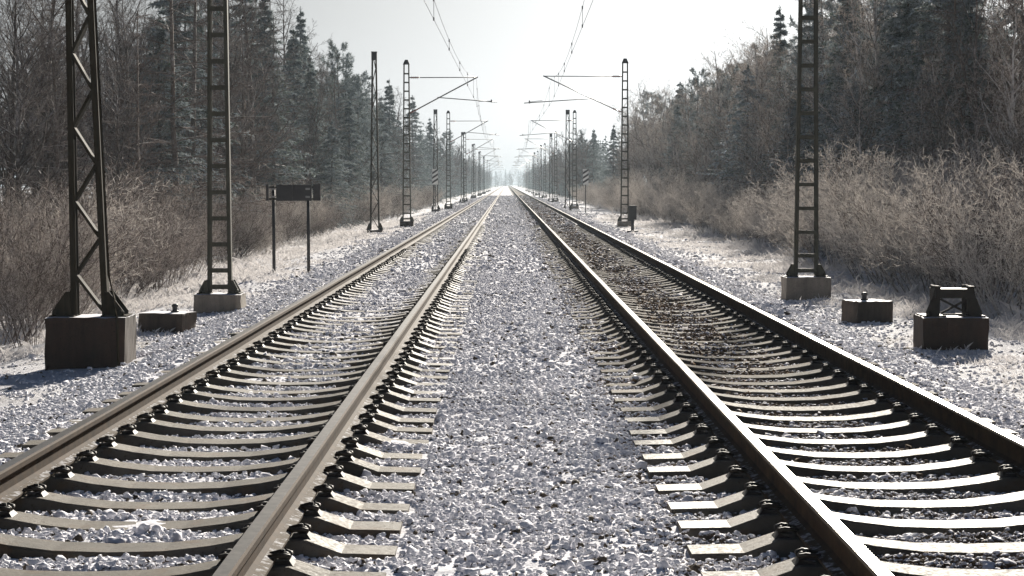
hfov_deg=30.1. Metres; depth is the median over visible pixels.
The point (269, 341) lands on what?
sleeper
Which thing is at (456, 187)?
wood
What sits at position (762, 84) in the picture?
bare tree
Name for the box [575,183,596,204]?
frosted shrub
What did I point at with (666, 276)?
sleeper
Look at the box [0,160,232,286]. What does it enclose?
frosted shrub
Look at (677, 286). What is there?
sleeper
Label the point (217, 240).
frosted shrub
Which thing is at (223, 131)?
bare tree
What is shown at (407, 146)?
bare tree
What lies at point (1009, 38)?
spruce tree
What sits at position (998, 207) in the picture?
frosted shrub
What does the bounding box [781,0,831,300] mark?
catenary mast
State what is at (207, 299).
catenary mast
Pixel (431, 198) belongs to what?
frosted shrub
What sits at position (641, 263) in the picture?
sleeper
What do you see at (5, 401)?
ground
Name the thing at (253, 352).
sleeper
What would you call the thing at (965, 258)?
frosted shrub
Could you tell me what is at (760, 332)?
sleeper
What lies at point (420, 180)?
larch tree
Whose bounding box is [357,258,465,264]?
sleeper
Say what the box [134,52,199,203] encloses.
larch tree
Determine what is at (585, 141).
pine tree
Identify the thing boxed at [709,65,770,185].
bare tree
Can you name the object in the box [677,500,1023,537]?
sleeper
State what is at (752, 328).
sleeper
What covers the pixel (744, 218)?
frosted shrub
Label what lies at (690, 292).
sleeper
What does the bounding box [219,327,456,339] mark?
sleeper
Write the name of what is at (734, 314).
sleeper
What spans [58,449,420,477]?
sleeper
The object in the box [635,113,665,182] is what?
bare tree
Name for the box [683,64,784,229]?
spruce tree
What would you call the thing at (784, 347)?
sleeper
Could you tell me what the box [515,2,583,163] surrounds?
messenger wire
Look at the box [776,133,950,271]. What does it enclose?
frosted shrub
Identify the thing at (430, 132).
spruce tree
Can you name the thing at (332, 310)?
sleeper
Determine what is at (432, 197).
frosted shrub
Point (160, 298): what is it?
dry grass
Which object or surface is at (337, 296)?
sleeper
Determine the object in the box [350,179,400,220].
frosted shrub
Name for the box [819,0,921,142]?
bare tree
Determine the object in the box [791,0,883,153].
bare tree
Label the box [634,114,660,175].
bare tree
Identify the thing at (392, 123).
bare tree
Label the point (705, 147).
larch tree
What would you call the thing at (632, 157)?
bare tree
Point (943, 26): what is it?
larch tree
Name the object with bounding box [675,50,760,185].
bare tree
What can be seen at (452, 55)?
contact wire
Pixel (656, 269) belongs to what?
sleeper
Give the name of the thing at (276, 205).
frosted shrub
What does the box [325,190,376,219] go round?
frosted shrub
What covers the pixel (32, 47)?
bare tree
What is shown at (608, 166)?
bare tree
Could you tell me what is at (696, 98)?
tree
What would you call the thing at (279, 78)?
bare tree
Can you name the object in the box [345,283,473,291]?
sleeper
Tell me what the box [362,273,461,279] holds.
sleeper
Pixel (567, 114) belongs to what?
lattice mast
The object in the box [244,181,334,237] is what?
frosted shrub
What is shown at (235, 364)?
sleeper
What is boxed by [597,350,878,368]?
sleeper
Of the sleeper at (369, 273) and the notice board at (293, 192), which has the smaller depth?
the sleeper at (369, 273)
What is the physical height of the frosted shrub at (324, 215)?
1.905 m
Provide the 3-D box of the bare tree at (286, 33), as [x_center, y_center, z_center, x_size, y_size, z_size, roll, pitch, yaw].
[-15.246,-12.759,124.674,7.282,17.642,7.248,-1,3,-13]
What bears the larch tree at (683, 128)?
on the ground at (5, 401)
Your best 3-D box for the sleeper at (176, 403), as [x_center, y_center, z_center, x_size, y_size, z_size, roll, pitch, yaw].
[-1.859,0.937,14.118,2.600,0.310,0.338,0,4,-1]
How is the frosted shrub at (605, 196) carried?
on the ground at (5, 401)
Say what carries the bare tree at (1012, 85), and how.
on the ground at (5, 401)
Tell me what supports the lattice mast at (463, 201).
on the ground at (5, 401)
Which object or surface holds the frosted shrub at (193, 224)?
on the ground at (5, 401)
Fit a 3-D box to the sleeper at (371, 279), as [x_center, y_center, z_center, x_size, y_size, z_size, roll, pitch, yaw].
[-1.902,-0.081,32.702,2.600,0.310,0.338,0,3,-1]
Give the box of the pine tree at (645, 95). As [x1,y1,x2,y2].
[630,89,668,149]
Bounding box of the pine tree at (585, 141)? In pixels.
[573,139,594,171]
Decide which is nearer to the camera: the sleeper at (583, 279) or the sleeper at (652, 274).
the sleeper at (583, 279)
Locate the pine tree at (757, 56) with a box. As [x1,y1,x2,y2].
[731,43,792,102]
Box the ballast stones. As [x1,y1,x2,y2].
[0,195,1023,575]
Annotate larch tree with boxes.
[0,2,146,233]
[1,0,92,205]
[30,2,122,210]
[65,12,224,233]
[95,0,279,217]
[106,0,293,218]
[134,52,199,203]
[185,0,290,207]
[197,21,300,221]
[233,2,333,211]
[235,15,331,207]
[291,71,361,203]
[319,82,375,191]
[321,67,374,199]
[321,69,366,193]
[358,88,413,200]
[397,109,434,189]
[603,118,637,194]
[659,80,713,186]
[682,100,724,186]
[865,0,1022,199]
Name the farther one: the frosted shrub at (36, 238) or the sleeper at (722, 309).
the frosted shrub at (36, 238)
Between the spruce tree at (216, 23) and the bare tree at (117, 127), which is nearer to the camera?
the bare tree at (117, 127)
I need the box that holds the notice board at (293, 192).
[266,184,320,272]
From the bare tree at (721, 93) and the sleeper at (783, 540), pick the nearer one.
the sleeper at (783, 540)
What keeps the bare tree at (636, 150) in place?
on the ground at (5, 401)
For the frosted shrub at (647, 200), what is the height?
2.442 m
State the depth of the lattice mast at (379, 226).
78.72 m
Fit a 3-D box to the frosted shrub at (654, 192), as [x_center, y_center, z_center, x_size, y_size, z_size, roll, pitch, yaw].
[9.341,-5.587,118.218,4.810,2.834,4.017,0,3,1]
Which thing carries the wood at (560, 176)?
on the ground at (5, 401)
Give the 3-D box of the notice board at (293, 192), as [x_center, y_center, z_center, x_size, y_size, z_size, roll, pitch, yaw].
[-5.041,-1.145,43.987,1.257,2.508,0.176,0,3,0]
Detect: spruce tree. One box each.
[81,15,269,253]
[85,0,262,246]
[188,0,277,198]
[202,0,316,199]
[232,0,340,233]
[271,29,346,216]
[275,52,338,224]
[279,62,362,226]
[291,7,344,198]
[310,119,367,228]
[326,87,376,190]
[328,98,380,220]
[346,82,391,190]
[355,109,399,210]
[358,108,416,215]
[372,95,419,207]
[374,122,411,210]
[382,79,423,208]
[396,125,420,186]
[401,95,445,204]
[417,119,448,199]
[573,129,607,199]
[597,125,624,190]
[638,82,684,184]
[654,104,693,216]
[658,99,681,187]
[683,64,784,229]
[698,83,721,195]
[726,0,835,228]
[738,4,794,185]
[738,84,827,229]
[756,0,878,206]
[764,0,879,200]
[800,68,886,250]
[802,0,1023,264]
[826,0,961,255]
[880,12,960,185]
[913,0,1017,204]
[992,9,1010,154]
[994,0,1023,175]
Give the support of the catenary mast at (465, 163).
on the ground at (5, 401)
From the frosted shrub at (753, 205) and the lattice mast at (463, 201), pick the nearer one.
the frosted shrub at (753, 205)
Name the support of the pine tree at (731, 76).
on the ground at (5, 401)
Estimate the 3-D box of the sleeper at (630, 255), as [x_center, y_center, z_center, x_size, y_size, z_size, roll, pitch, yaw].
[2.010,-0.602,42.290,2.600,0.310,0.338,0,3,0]
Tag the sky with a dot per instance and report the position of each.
(510, 45)
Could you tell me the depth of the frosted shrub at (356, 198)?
117.11 m
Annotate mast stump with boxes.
[913,285,988,349]
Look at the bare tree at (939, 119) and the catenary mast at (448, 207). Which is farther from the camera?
the catenary mast at (448, 207)
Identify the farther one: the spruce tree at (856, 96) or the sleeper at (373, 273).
the spruce tree at (856, 96)
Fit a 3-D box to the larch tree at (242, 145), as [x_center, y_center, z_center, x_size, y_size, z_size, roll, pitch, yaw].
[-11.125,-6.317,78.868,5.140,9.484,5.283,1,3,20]
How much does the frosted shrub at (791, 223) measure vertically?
3.194 m
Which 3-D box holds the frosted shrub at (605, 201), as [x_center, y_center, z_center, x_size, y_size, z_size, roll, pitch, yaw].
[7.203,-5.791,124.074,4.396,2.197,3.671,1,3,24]
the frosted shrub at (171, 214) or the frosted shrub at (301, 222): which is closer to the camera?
the frosted shrub at (171, 214)
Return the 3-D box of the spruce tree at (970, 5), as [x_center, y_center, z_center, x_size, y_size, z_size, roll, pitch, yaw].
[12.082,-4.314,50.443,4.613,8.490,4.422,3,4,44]
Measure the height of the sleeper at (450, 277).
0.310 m
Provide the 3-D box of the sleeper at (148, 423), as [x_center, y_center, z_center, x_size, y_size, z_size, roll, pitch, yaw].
[-1.841,0.999,12.935,2.600,0.310,0.338,0,3,0]
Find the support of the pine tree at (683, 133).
on the ground at (5, 401)
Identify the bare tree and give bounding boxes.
[0,0,105,214]
[0,0,105,215]
[0,0,117,206]
[0,0,123,216]
[0,14,24,199]
[0,20,87,200]
[0,37,36,176]
[0,41,64,210]
[0,60,39,197]
[1,0,98,126]
[2,0,87,211]
[15,2,132,204]
[23,0,188,196]
[24,0,148,202]
[53,13,168,198]
[63,0,173,196]
[77,47,176,215]
[80,0,205,197]
[80,6,143,129]
[86,10,145,153]
[102,14,221,187]
[107,17,206,181]
[177,0,269,205]
[179,3,303,158]
[184,0,314,195]
[202,14,333,161]
[203,0,312,213]
[240,0,335,110]
[274,39,325,132]
[369,86,418,161]
[375,88,406,187]
[383,126,408,191]
[400,118,425,184]
[605,113,635,183]
[609,99,640,187]
[612,105,647,174]
[618,116,646,180]
[620,75,683,178]
[620,89,653,183]
[623,88,665,176]
[631,87,664,179]
[634,108,662,184]
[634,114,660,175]
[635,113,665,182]
[640,85,680,173]
[646,100,703,188]
[660,76,709,171]
[661,99,712,179]
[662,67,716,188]
[663,97,700,180]
[668,88,733,187]
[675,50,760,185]
[689,40,763,181]
[693,48,753,189]
[696,86,722,182]
[698,58,754,177]
[698,69,721,181]
[701,50,791,177]
[707,17,811,168]
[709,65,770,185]
[713,33,802,191]
[718,35,786,183]
[718,35,790,170]
[731,35,777,189]
[732,100,779,197]
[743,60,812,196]
[749,0,839,174]
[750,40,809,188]
[787,0,941,177]
[789,33,835,176]
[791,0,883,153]
[794,0,937,153]
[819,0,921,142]
[819,35,892,180]
[823,0,912,176]
[838,4,916,173]
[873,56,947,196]
[905,29,986,199]
[919,0,1023,183]
[925,24,1008,169]
[939,0,1023,191]
[942,0,1023,196]
[946,0,1023,200]
[953,1,1023,173]
[962,0,1007,75]
[962,54,1023,202]
[966,48,1020,189]
[979,0,1016,93]
[983,39,1023,159]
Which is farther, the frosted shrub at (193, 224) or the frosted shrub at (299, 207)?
the frosted shrub at (299, 207)
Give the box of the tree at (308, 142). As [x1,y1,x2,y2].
[280,46,348,185]
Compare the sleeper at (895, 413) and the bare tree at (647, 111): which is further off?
the bare tree at (647, 111)
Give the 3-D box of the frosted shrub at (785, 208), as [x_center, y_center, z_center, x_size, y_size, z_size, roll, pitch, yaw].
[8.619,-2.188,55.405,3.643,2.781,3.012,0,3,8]
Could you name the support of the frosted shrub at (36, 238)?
on the ground at (5, 401)
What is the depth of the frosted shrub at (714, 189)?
84.11 m
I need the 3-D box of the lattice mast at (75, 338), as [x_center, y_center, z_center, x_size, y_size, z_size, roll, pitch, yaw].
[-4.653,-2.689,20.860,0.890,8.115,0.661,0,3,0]
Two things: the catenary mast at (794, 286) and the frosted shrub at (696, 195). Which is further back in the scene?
the frosted shrub at (696, 195)
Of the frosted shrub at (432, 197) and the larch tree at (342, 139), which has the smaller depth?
the larch tree at (342, 139)
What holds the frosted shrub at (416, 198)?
on the ground at (5, 401)
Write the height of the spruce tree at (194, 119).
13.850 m
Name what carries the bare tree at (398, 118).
on the ground at (5, 401)
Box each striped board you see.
[432,169,437,212]
[583,169,588,212]
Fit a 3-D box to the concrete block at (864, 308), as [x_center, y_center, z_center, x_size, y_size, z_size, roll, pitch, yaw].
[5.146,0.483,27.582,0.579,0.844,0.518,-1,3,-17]
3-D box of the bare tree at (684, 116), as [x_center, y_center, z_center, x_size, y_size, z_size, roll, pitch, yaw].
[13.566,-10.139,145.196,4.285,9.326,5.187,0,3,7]
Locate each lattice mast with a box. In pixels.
[44,0,136,370]
[366,51,383,232]
[431,109,439,211]
[459,132,465,202]
[471,144,474,197]
[477,152,480,195]
[533,152,535,195]
[539,145,542,197]
[548,134,553,201]
[563,110,571,210]
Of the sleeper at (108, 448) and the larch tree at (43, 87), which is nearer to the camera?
the sleeper at (108, 448)
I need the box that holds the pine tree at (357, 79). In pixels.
[332,70,390,186]
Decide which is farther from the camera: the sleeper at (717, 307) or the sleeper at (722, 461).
the sleeper at (717, 307)
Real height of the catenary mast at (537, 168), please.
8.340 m
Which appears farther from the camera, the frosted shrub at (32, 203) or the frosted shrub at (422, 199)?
the frosted shrub at (422, 199)
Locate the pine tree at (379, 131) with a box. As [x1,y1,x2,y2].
[328,79,393,189]
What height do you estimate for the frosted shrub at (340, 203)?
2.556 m
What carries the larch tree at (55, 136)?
on the ground at (5, 401)
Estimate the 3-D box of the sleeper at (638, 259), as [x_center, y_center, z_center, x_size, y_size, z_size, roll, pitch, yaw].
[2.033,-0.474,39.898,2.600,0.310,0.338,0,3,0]
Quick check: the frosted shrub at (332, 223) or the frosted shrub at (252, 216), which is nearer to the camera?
the frosted shrub at (252, 216)
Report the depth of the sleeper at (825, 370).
16.48 m
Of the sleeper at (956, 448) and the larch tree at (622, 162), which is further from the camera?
the larch tree at (622, 162)
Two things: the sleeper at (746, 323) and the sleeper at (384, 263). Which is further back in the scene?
the sleeper at (384, 263)
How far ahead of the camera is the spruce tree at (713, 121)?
155.94 m
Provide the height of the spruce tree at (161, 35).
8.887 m
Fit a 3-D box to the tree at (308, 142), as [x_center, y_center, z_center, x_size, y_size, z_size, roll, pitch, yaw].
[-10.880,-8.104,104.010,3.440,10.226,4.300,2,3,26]
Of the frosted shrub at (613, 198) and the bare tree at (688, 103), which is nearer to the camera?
the frosted shrub at (613, 198)
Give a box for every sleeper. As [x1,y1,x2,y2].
[0,436,422,462]
[0,501,401,538]
[0,523,397,560]
[0,548,385,575]
[11,483,409,515]
[21,423,428,450]
[28,464,415,496]
[46,412,432,436]
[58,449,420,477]
[69,403,434,425]
[82,393,436,414]
[102,384,440,404]
[118,378,439,397]
[132,369,445,387]
[158,357,449,373]
[188,346,452,360]
[193,340,454,354]
[213,331,457,344]
[217,363,447,380]
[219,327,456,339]
[228,322,461,336]
[228,351,452,367]
[235,319,461,331]
[244,315,462,327]
[262,306,466,316]
[262,336,457,349]
[268,302,467,313]
[281,297,467,306]
[299,288,472,296]
[299,311,462,323]
[304,308,464,319]
[306,285,471,294]
[314,280,474,287]
[319,300,467,310]
[322,278,475,285]
[327,295,466,303]
[332,292,468,302]
[333,290,470,298]
[340,268,463,274]
[341,267,463,273]
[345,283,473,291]
[350,282,459,288]
[356,259,480,265]
[356,261,479,266]
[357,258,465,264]
[357,276,476,283]
[361,257,465,262]
[361,274,476,282]
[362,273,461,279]
[364,255,470,260]
[365,256,479,261]
[366,271,460,277]
[368,270,473,276]
[370,253,483,258]
[372,252,484,257]
[374,251,479,256]
[376,265,479,272]
[377,248,484,253]
[377,264,479,270]
[379,263,463,268]
[382,262,466,267]
[401,249,483,254]
[536,239,603,241]
[540,246,615,248]
[540,249,619,252]
[544,248,648,253]
[544,254,660,260]
[545,247,639,249]
[545,249,625,254]
[545,250,625,255]
[545,251,626,256]
[546,256,665,261]
[546,257,637,262]
[547,258,640,264]
[549,260,676,267]
[549,263,648,269]
[550,262,678,268]
[550,264,682,271]
[551,259,673,265]
[551,267,687,273]
[552,269,696,276]
[553,266,654,272]
[554,271,697,279]
[555,274,705,282]
[558,278,713,285]
[559,273,703,280]
[559,279,719,288]
[560,268,692,275]
[566,290,698,299]
[567,283,727,291]
[570,276,710,283]
[571,286,731,293]
[571,302,769,313]
[571,306,774,316]
[572,297,713,307]
[572,300,761,310]
[573,282,683,289]
[573,288,695,296]
[573,295,708,303]
[573,308,781,319]
[576,292,744,301]
[577,312,789,324]
[578,315,795,327]
[579,319,804,332]
[580,323,811,335]
[583,327,822,340]
[585,331,832,344]
[590,341,851,356]
[591,335,843,349]
[594,345,866,361]
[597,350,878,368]
[600,356,890,374]
[603,363,905,380]
[606,370,918,388]
[611,376,937,396]
[614,384,953,405]
[620,393,971,415]
[624,402,995,424]
[629,413,1017,438]
[633,424,950,450]
[642,436,985,464]
[646,449,999,479]
[655,465,1023,496]
[667,482,1023,517]
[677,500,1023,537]
[687,522,1023,561]
[701,548,1023,575]
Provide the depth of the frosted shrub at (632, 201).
118.23 m
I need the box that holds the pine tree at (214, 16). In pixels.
[141,0,241,189]
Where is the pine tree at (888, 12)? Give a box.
[823,0,952,169]
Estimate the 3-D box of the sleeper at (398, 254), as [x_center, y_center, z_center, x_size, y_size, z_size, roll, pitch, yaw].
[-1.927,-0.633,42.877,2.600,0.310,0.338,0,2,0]
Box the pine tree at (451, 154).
[438,130,458,186]
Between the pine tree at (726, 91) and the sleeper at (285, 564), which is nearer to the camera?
the sleeper at (285, 564)
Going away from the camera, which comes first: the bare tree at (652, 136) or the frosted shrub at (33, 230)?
the frosted shrub at (33, 230)
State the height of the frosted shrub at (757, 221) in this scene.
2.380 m
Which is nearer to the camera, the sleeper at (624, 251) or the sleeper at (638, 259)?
the sleeper at (638, 259)
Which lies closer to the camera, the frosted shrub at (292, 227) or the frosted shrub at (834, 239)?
the frosted shrub at (834, 239)
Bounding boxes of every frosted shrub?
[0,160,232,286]
[0,161,138,345]
[0,166,145,321]
[0,166,146,267]
[0,170,192,327]
[0,178,94,297]
[0,183,180,281]
[0,195,55,303]
[0,203,84,296]
[0,232,140,347]
[1,180,206,298]
[2,183,150,215]
[2,192,222,301]
[28,193,161,268]
[52,189,224,278]
[78,173,197,220]
[85,188,202,289]
[88,203,221,290]
[90,194,238,266]
[96,196,178,272]
[110,188,258,277]
[113,167,251,265]
[171,183,293,264]
[189,207,271,260]
[200,195,284,251]
[204,192,291,257]
[219,182,318,238]
[223,203,271,248]
[232,192,312,245]
[234,218,294,254]
[239,182,289,235]
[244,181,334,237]
[259,201,331,240]
[270,207,328,244]
[284,201,345,234]
[293,200,347,235]
[299,187,355,226]
[302,202,338,232]
[314,202,376,228]
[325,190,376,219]
[335,194,382,224]
[341,189,367,211]
[341,193,391,224]
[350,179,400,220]
[364,198,394,218]
[369,194,413,219]
[373,184,418,217]
[379,184,420,210]
[384,190,405,216]
[384,191,434,212]
[389,186,436,212]
[407,187,436,208]
[414,184,447,207]
[419,188,441,206]
[567,185,591,203]
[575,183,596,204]
[581,189,602,206]
[582,187,608,208]
[587,177,624,209]
[588,178,616,206]
[591,184,640,214]
[598,191,625,212]
[600,179,639,211]
[606,165,703,218]
[613,168,665,214]
[613,186,658,215]
[625,177,684,214]
[629,180,692,216]
[634,175,748,228]
[638,177,698,221]
[644,167,706,223]
[664,178,765,235]
[670,174,743,223]
[675,173,750,228]
[680,187,725,224]
[698,202,772,241]
[701,177,753,232]
[711,176,794,245]
[718,175,791,237]
[721,192,781,241]
[728,187,807,243]
[728,189,794,238]
[731,180,781,234]
[732,190,827,247]
[735,182,835,251]
[735,189,810,244]
[739,181,847,257]
[740,147,951,266]
[749,171,854,255]
[770,141,1006,281]
[772,158,951,259]
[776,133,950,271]
[800,125,1019,286]
[801,176,899,262]
[809,149,1022,293]
[819,168,955,272]
[830,158,1023,307]
[845,178,997,277]
[863,125,1023,293]
[866,190,1022,296]
[887,179,1023,285]
[888,157,1023,305]
[899,149,1023,320]
[948,176,1023,285]
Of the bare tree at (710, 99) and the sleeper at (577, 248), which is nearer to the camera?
the sleeper at (577, 248)
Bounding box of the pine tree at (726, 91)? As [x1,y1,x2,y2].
[697,66,749,182]
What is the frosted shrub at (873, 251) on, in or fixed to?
on the ground at (5, 401)
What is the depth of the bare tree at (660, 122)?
157.09 m
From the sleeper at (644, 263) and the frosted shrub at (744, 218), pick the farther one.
the frosted shrub at (744, 218)
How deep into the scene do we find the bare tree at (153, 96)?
78.24 m
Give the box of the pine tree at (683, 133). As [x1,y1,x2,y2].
[660,102,708,181]
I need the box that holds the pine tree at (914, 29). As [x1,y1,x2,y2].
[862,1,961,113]
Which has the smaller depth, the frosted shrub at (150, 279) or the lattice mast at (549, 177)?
the frosted shrub at (150, 279)
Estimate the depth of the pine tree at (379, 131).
147.52 m
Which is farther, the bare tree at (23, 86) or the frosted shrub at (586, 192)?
the frosted shrub at (586, 192)
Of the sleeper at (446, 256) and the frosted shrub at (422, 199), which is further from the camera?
the frosted shrub at (422, 199)
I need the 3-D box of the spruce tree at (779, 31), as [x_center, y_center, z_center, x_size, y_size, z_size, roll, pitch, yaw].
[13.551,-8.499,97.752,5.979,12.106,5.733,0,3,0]
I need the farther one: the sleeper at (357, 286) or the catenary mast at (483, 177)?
the catenary mast at (483, 177)
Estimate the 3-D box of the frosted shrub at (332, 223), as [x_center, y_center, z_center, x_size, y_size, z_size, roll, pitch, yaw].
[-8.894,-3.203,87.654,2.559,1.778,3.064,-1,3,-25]
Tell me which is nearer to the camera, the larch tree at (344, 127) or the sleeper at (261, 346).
the sleeper at (261, 346)
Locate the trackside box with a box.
[627,205,637,231]
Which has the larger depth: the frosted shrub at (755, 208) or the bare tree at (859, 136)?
the frosted shrub at (755, 208)
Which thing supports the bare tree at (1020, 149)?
on the ground at (5, 401)
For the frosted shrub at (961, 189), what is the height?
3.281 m
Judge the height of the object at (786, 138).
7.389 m
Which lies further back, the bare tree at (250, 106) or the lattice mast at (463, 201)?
the lattice mast at (463, 201)
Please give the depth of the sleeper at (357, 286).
30.25 m
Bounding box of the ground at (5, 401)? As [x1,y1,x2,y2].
[0,185,1023,415]
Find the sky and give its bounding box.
[0,0,1023,185]
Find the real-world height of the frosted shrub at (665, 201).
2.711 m
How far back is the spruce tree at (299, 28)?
119.63 m
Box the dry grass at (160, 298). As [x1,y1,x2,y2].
[0,213,1023,398]
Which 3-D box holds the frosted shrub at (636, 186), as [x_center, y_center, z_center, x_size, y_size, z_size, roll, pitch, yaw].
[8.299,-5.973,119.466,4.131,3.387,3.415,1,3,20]
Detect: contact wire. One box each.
[424,1,498,162]
[525,1,592,149]
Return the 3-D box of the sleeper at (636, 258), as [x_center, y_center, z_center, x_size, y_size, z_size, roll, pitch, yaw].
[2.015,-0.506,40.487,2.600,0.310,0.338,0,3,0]
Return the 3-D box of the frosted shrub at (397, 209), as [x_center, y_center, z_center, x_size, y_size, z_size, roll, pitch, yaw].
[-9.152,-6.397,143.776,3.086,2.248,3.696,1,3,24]
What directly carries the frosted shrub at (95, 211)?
on the ground at (5, 401)
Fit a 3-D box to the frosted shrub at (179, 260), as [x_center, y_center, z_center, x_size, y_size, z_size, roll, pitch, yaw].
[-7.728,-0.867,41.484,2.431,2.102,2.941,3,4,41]
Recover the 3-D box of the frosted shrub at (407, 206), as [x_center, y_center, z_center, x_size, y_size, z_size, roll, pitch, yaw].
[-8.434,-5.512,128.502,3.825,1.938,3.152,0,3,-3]
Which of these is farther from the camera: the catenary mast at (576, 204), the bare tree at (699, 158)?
the catenary mast at (576, 204)
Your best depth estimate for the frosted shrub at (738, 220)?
63.44 m
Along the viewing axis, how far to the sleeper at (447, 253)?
45.20 m
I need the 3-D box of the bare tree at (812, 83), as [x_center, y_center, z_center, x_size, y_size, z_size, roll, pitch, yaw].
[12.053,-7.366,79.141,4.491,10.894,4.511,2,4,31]
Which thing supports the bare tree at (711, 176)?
on the ground at (5, 401)
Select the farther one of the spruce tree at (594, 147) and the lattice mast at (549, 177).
the spruce tree at (594, 147)
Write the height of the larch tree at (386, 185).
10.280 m
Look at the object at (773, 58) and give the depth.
92.41 m
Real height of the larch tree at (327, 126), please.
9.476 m
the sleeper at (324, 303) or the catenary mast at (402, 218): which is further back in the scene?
the catenary mast at (402, 218)
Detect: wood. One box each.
[390,120,507,201]
[506,116,631,200]
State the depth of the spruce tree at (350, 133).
119.36 m
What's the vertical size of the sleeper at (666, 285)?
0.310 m
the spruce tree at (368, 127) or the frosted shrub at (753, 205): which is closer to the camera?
the frosted shrub at (753, 205)
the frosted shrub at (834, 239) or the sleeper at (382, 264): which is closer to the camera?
the sleeper at (382, 264)
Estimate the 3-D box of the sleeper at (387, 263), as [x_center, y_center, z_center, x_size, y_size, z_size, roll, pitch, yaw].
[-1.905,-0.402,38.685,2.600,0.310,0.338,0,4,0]
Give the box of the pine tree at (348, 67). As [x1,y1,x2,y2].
[312,39,369,182]
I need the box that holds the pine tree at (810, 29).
[771,0,841,173]
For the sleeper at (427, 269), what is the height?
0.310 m
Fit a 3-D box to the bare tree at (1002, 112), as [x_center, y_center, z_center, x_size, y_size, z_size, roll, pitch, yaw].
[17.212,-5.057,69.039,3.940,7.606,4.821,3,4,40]
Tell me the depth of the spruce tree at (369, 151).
157.12 m
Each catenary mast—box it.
[193,0,245,312]
[400,60,496,226]
[444,111,496,208]
[462,132,498,200]
[472,144,500,197]
[478,151,501,194]
[483,156,493,193]
[512,156,533,193]
[514,151,538,194]
[517,131,558,201]
[520,110,578,208]
[522,143,546,197]
[524,58,630,226]
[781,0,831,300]
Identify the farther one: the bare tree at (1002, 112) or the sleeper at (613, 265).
the bare tree at (1002, 112)
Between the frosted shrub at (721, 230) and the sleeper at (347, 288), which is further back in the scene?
the frosted shrub at (721, 230)
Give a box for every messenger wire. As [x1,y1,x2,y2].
[433,0,498,160]
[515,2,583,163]
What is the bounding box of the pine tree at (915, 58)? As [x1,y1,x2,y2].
[870,0,1017,154]
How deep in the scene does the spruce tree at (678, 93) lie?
173.69 m
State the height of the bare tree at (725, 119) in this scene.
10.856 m
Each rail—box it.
[0,186,502,503]
[212,187,504,575]
[510,188,893,575]
[511,186,1023,478]
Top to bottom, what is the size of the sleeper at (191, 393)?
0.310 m
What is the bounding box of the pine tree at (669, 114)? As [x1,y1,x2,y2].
[656,98,701,170]
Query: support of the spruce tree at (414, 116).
on the ground at (5, 401)
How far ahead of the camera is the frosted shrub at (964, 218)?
30.96 m
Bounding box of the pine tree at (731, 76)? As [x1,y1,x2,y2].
[716,60,746,108]
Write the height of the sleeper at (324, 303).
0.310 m
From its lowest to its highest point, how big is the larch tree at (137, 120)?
8.021 m
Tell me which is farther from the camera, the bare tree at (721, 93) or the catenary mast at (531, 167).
the catenary mast at (531, 167)
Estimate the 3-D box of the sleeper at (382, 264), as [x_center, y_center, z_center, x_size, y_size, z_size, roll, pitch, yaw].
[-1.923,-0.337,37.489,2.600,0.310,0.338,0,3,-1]
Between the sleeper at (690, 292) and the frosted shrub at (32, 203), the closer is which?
the sleeper at (690, 292)
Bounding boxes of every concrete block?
[138,304,196,332]
[841,292,892,322]
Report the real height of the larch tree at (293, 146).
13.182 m
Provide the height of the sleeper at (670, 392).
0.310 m
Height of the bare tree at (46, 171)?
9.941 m
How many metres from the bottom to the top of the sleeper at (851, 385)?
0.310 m
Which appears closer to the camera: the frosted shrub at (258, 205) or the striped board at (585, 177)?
the frosted shrub at (258, 205)
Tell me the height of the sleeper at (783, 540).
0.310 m
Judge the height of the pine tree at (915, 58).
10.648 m
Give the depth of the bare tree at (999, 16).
92.69 m
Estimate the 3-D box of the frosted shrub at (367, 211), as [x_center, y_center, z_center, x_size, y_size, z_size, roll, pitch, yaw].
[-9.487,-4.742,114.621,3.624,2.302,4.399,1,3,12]
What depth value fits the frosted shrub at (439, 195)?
194.26 m

